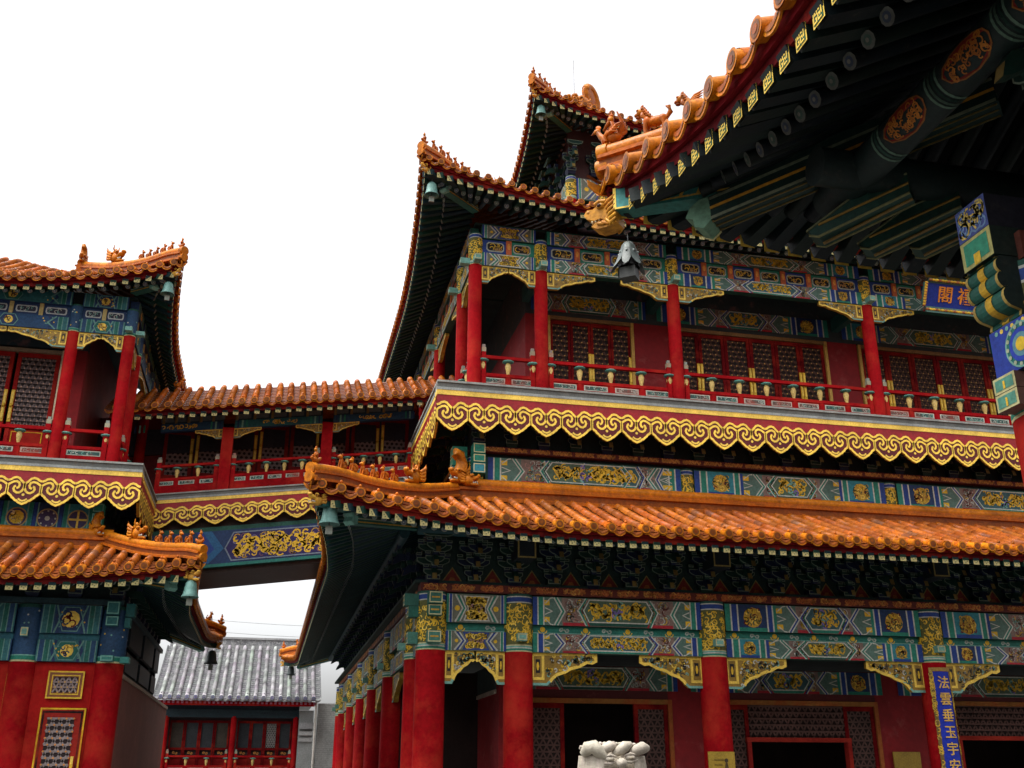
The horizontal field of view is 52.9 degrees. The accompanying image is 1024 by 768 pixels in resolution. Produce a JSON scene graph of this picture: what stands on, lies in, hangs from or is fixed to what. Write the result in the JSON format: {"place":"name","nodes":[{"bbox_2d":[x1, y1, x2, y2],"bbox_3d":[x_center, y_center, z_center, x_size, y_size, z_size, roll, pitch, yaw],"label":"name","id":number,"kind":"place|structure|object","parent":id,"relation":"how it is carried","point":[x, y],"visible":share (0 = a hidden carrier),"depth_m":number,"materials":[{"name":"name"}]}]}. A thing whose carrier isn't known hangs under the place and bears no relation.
{"place":"outdoors","nodes":[
{"label":"outdoors","id":0,"kind":"place"},
{"bbox_2d":[0,238,226,767],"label":"pavilion","id":1,"kind":"structure","parent":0,"point":[95,610],"depth_m":20.70,"materials":[{"name":"wood"}]},
{"bbox_2d":[0,351,15,437],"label":"lattice door","id":2,"kind":"structure","parent":1,"relation":"in","point":[7,358],"depth_m":22.52,"materials":[{"name":"red paint"}]},
{"bbox_2d":[3,352,61,443],"bbox_3d":[-10.461,0.663,22.333,0.878,2.850,0.159,5,-21,-12],"label":"lattice door","id":3,"kind":"structure","parent":1,"relation":"in","point":[34,387],"depth_m":22.52,"materials":[{"name":"red paint"}]},
{"bbox_2d":[32,708,86,767],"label":"lattice door","id":4,"kind":"structure","parent":1,"relation":"in","point":[60,731],"depth_m":18.57,"materials":[{"name":"red paint"}]},
{"bbox_2d":[45,671,84,698],"bbox_3d":[-8.200,5.525,18.913,0.628,0.488,0.100,5,-21,-12],"label":"lattice window","id":5,"kind":"structure","parent":1,"relation":"in","point":[60,684],"depth_m":18.88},
{"bbox_2d":[160,279,174,300],"bbox_3d":[-7.379,-2.032,22.099,0.301,0.518,0.296,5,-21,-12],"label":"wind bell","id":6,"kind":"object","parent":1,"relation":"hanging from","point":[167,292],"visible":1,"depth_m":22.04,"materials":[{"name":"green metal"}]},
{"bbox_2d":[181,580,198,605],"bbox_3d":[-5.818,3.731,18.639,0.320,0.551,0.315,5,-21,-12],"label":"wind bell","id":7,"kind":"object","parent":1,"relation":"hanging from","point":[189,594],"visible":1,"depth_m":18.56,"materials":[{"name":"green metal"}]},
{"bbox_2d":[204,648,217,669],"bbox_3d":[-8.251,7.523,28.268,0.376,0.648,0.370,5,-21,-12],"label":"wind bell","id":8,"kind":"object","parent":1,"relation":"hanging from","point":[211,660],"visible":0.98,"depth_m":28.17,"materials":[{"name":"black metal"}]},
{"bbox_2d":[96,375,454,589],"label":"covered bridge","id":9,"kind":"structure","parent":1,"relation":"on","point":[225,468],"depth_m":24.56,"materials":[{"name":"paint"}]},
{"bbox_2d":[160,432,194,478],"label":"lattice door","id":10,"kind":"structure","parent":9,"relation":"in","point":[176,458],"depth_m":25.35,"materials":[{"name":"red paint"}]},
{"bbox_2d":[193,434,219,475],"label":"lattice door","id":11,"kind":"structure","parent":9,"relation":"in","point":[200,457],"depth_m":25.50,"materials":[{"name":"red paint"}]},
{"bbox_2d":[230,426,257,473],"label":"lattice door","id":12,"kind":"structure","parent":9,"relation":"in","point":[245,454],"depth_m":25.76,"materials":[{"name":"red paint"}]},
{"bbox_2d":[257,427,289,471],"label":"lattice door","id":13,"kind":"structure","parent":9,"relation":"in","point":[277,452],"depth_m":25.93,"materials":[{"name":"red paint"}]},
{"bbox_2d":[288,426,318,469],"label":"lattice door","id":14,"kind":"structure","parent":9,"relation":"in","point":[295,451],"depth_m":26.12,"materials":[{"name":"red paint"}]},
{"bbox_2d":[323,421,349,466],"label":"lattice door","id":15,"kind":"structure","parent":9,"relation":"in","point":[341,448],"depth_m":26.39,"materials":[{"name":"red paint"}]},
{"bbox_2d":[350,422,379,465],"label":"lattice door","id":16,"kind":"structure","parent":9,"relation":"in","point":[359,447],"depth_m":26.52,"materials":[{"name":"red paint"}]},
{"bbox_2d":[380,420,408,463],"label":"lattice door","id":17,"kind":"structure","parent":9,"relation":"in","point":[393,445],"depth_m":26.71,"materials":[{"name":"red paint"}]},
{"bbox_2d":[212,619,299,625],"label":"overhead cable","id":18,"kind":"object","parent":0,"point":[263,623],"visible":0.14,"depth_m":55.46,"materials":[{"name":"metal"}]},
{"bbox_2d":[226,632,292,636],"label":"overhead cable","id":19,"kind":"object","parent":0,"point":[256,634],"visible":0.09,"depth_m":55.25,"materials":[{"name":"metal"}]},
{"bbox_2d":[0,0,775,767],"label":"sky","id":20,"kind":"structure","parent":0,"point":[278,139],"materials":[{"name":"white"}]},
{"bbox_2d":[279,60,1023,767],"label":"pavilion","id":21,"kind":"structure","parent":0,"point":[687,500],"depth_m":22.96,"materials":[{"name":"wood"}]},
{"bbox_2d":[286,666,294,678],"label":"wind bell","id":22,"kind":"object","parent":21,"relation":"hanging from","point":[290,672],"visible":0.88,"depth_m":42.71,"materials":[{"name":"black metal"}]},
{"bbox_2d":[318,507,339,534],"bbox_3d":[-3.175,2.297,17.940,0.376,0.648,0.370,5,-21,-12],"label":"wind bell","id":23,"kind":"object","parent":21,"relation":"hanging from","point":[329,521],"visible":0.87,"depth_m":17.84,"materials":[{"name":"green metal"}]},
{"bbox_2d":[424,182,438,201],"bbox_3d":[-1.782,-4.302,22.875,0.338,0.583,0.333,5,-21,-12],"label":"wind bell","id":24,"kind":"object","parent":21,"relation":"hanging from","point":[431,194],"visible":1,"depth_m":22.81,"materials":[{"name":"green metal"}]},
{"bbox_2d":[535,105,546,120],"bbox_3d":[0.800,-7.526,28.461,0.338,0.583,0.333,5,-21,-12],"label":"wind bell","id":25,"kind":"object","parent":21,"relation":"hanging from","point":[540,114],"visible":1,"depth_m":28.41,"materials":[{"name":"green metal"}]},
{"bbox_2d":[533,703,564,767],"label":"lattice door","id":26,"kind":"structure","parent":21,"relation":"in","point":[548,718],"depth_m":21.32,"materials":[{"name":"red paint"}]},
{"bbox_2d":[550,320,570,379],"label":"lattice door","id":27,"kind":"structure","parent":21,"relation":"in","point":[559,330],"depth_m":25.43,"materials":[{"name":"red paint"}]},
{"bbox_2d":[570,322,591,380],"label":"lattice door","id":28,"kind":"structure","parent":21,"relation":"in","point":[580,343],"depth_m":25.54,"materials":[{"name":"red paint"}]},
{"bbox_2d":[590,323,610,382],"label":"lattice door","id":29,"kind":"structure","parent":21,"relation":"in","point":[599,334],"depth_m":25.64,"materials":[{"name":"red paint"}]},
{"bbox_2d":[610,325,632,384],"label":"lattice door","id":30,"kind":"structure","parent":21,"relation":"in","point":[619,335],"depth_m":25.74,"materials":[{"name":"red paint"}]},
{"bbox_2d":[633,704,669,767],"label":"lattice door","id":31,"kind":"structure","parent":21,"relation":"in","point":[650,721],"depth_m":21.82,"materials":[{"name":"red paint"}]},
{"bbox_2d":[681,332,700,389],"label":"lattice door","id":32,"kind":"structure","parent":21,"relation":"in","point":[690,349],"depth_m":26.16,"materials":[{"name":"red paint"}]},
{"bbox_2d":[697,334,727,392],"bbox_3d":[5.102,0.045,25.978,0.693,2.800,0.159,5,-21,-12],"label":"lattice door","id":33,"kind":"structure","parent":21,"relation":"in","point":[711,347],"depth_m":26.26,"materials":[{"name":"red paint"}]},
{"bbox_2d":[708,752,734,767],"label":"notice","id":34,"kind":"object","parent":21,"relation":"attached to","point":[721,759],"visible":1,"depth_m":19.79,"materials":[{"name":"paper"}]},
{"bbox_2d":[723,336,753,394],"bbox_3d":[5.789,0.101,26.124,0.693,2.800,0.159,5,-21,-12],"label":"lattice door","id":35,"kind":"structure","parent":21,"relation":"in","point":[736,349],"depth_m":26.40,"materials":[{"name":"red paint"}]},
{"bbox_2d":[730,705,749,767],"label":"lattice door","id":36,"kind":"structure","parent":21,"relation":"in","point":[739,713],"depth_m":22.24,"materials":[{"name":"red paint"}]},
{"bbox_2d":[749,339,778,396],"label":"lattice door","id":37,"kind":"structure","parent":21,"relation":"in","point":[762,353],"depth_m":26.55,"materials":[{"name":"red paint"}]},
{"bbox_2d":[774,341,804,398],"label":"lattice door","id":38,"kind":"structure","parent":21,"relation":"in","point":[787,356],"depth_m":26.69,"materials":[{"name":"red paint"}]},
{"bbox_2d":[798,343,828,400],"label":"lattice door","id":39,"kind":"structure","parent":21,"relation":"in","point":[812,360],"depth_m":26.84,"materials":[{"name":"red paint"}]},
{"bbox_2d":[842,706,879,767],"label":"lattice door","id":40,"kind":"structure","parent":21,"relation":"in","point":[859,722],"depth_m":22.83,"materials":[{"name":"red paint"}]},
{"bbox_2d":[861,349,892,405],"bbox_3d":[9.605,0.409,26.934,0.738,2.800,0.159,5,-21,-12],"label":"lattice door","id":41,"kind":"structure","parent":21,"relation":"in","point":[882,356],"depth_m":27.29,"materials":[{"name":"red paint"}]},
{"bbox_2d":[885,351,917,407],"bbox_3d":[10.336,0.468,27.090,0.738,2.800,0.159,5,-21,-12],"label":"lattice door","id":42,"kind":"structure","parent":21,"relation":"in","point":[899,365],"depth_m":27.37,"materials":[{"name":"red paint"}]},
{"bbox_2d":[892,752,921,767],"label":"notice","id":43,"kind":"object","parent":21,"relation":"attached to","point":[906,759],"visible":1,"depth_m":22.74,"materials":[{"name":"yellow paper"}]},
{"bbox_2d":[910,354,943,409],"bbox_3d":[11.067,0.527,27.245,0.738,2.800,0.159,5,-21,-12],"label":"lattice door","id":44,"kind":"structure","parent":21,"relation":"in","point":[925,373],"depth_m":27.53,"materials":[{"name":"red paint"}]},
{"bbox_2d":[928,667,962,767],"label":"couplet board","id":45,"kind":"object","parent":21,"relation":"attached to","point":[949,746],"visible":1,"depth_m":21.16,"materials":[{"name":"paint"}]},
{"bbox_2d":[921,277,974,316],"bbox_3d":[11.362,-2.136,25.784,2.460,0.824,0.462,5,-21,-12],"label":"name board","id":46,"kind":"object","parent":21,"relation":"hanging from","point":[943,295],"visible":0.61,"depth_m":25.69,"materials":[{"name":"paint"}]},
{"bbox_2d":[935,356,968,412],"bbox_3d":[11.799,0.586,27.400,0.738,2.800,0.159,5,-21,-12],"label":"lattice door","id":47,"kind":"structure","parent":21,"relation":"in","point":[950,376],"depth_m":27.68,"materials":[{"name":"red paint"}]},
{"bbox_2d":[953,707,959,735],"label":"lattice door","id":48,"kind":"structure","parent":21,"relation":"in","point":[953,707],"depth_m":23.42,"materials":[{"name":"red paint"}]},
{"bbox_2d":[960,359,993,414],"bbox_3d":[12.530,0.645,27.556,0.738,2.800,0.159,5,-21,-12],"label":"lattice door","id":49,"kind":"structure","parent":21,"relation":"in","point":[973,371],"depth_m":27.84,"materials":[{"name":"red paint"}]},
{"bbox_2d":[984,361,1007,415],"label":"lattice door","id":50,"kind":"structure","parent":21,"relation":"in","point":[989,365],"depth_m":27.99,"materials":[{"name":"red paint"}]},
{"bbox_2d":[584,0,1023,484],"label":"temple hall","id":51,"kind":"structure","parent":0,"point":[888,135],"depth_m":8.29,"materials":[{"name":"wood"}]},
{"bbox_2d":[611,234,646,283],"bbox_3d":[1.096,-1.196,9.686,0.327,0.472,0.327,-17,-27,37],"label":"wind bell","id":52,"kind":"object","parent":51,"relation":"hanging from","point":[630,266],"visible":1,"depth_m":9.60,"materials":[{"name":"grey metal"}]},
{"label":"ground","id":53,"kind":"structure","parent":0,"visible":0},
{"bbox_2d":[153,637,320,767],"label":"house","id":54,"kind":"structure","parent":53,"relation":"on","point":[243,702],"depth_m":43.57,"materials":[{"name":"grey tile"}]},
{"bbox_2d":[167,720,185,764],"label":"lattice door","id":55,"kind":"structure","parent":54,"relation":"in","point":[177,727],"depth_m":43.01,"materials":[{"name":"red paint"}]},
{"bbox_2d":[181,720,200,764],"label":"lattice door","id":56,"kind":"structure","parent":54,"relation":"in","point":[192,727],"depth_m":43.14,"materials":[{"name":"red paint"}]},
{"bbox_2d":[196,720,214,764],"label":"lattice door","id":57,"kind":"structure","parent":54,"relation":"in","point":[207,728],"depth_m":43.26,"materials":[{"name":"red paint"}]},
{"bbox_2d":[211,720,229,764],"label":"lattice door","id":58,"kind":"structure","parent":54,"relation":"in","point":[221,734],"depth_m":43.39,"materials":[{"name":"red paint"}]},
{"bbox_2d":[236,721,251,765],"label":"lattice door","id":59,"kind":"structure","parent":54,"relation":"in","point":[244,727],"depth_m":43.57,"materials":[{"name":"red paint"}]},
{"bbox_2d":[248,721,264,765],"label":"lattice door","id":60,"kind":"structure","parent":54,"relation":"in","point":[257,727],"depth_m":43.68,"materials":[{"name":"red paint"}]},
{"bbox_2d":[262,721,278,765],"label":"lattice door","id":61,"kind":"structure","parent":54,"relation":"in","point":[271,727],"depth_m":43.78,"materials":[{"name":"red paint"}]},
{"bbox_2d":[276,721,291,765],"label":"lattice door","id":62,"kind":"structure","parent":54,"relation":"in","point":[285,727],"depth_m":43.92,"materials":[{"name":"red paint"}]},
{"bbox_2d":[311,702,317,767],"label":"drain pipe","id":63,"kind":"object","parent":54,"relation":"attached to","point":[314,735],"visible":1,"depth_m":43.11,"materials":[{"name":"metal"}]},
{"bbox_2d":[314,703,334,767],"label":"brick wall","id":64,"kind":"structure","parent":53,"relation":"on","point":[323,758],"depth_m":43.55,"materials":[{"name":"grey brick"}]},
{"bbox_2d":[578,740,649,767],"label":"stone lion","id":65,"kind":"object","parent":53,"relation":"on","point":[602,756],"visible":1,"depth_m":13.42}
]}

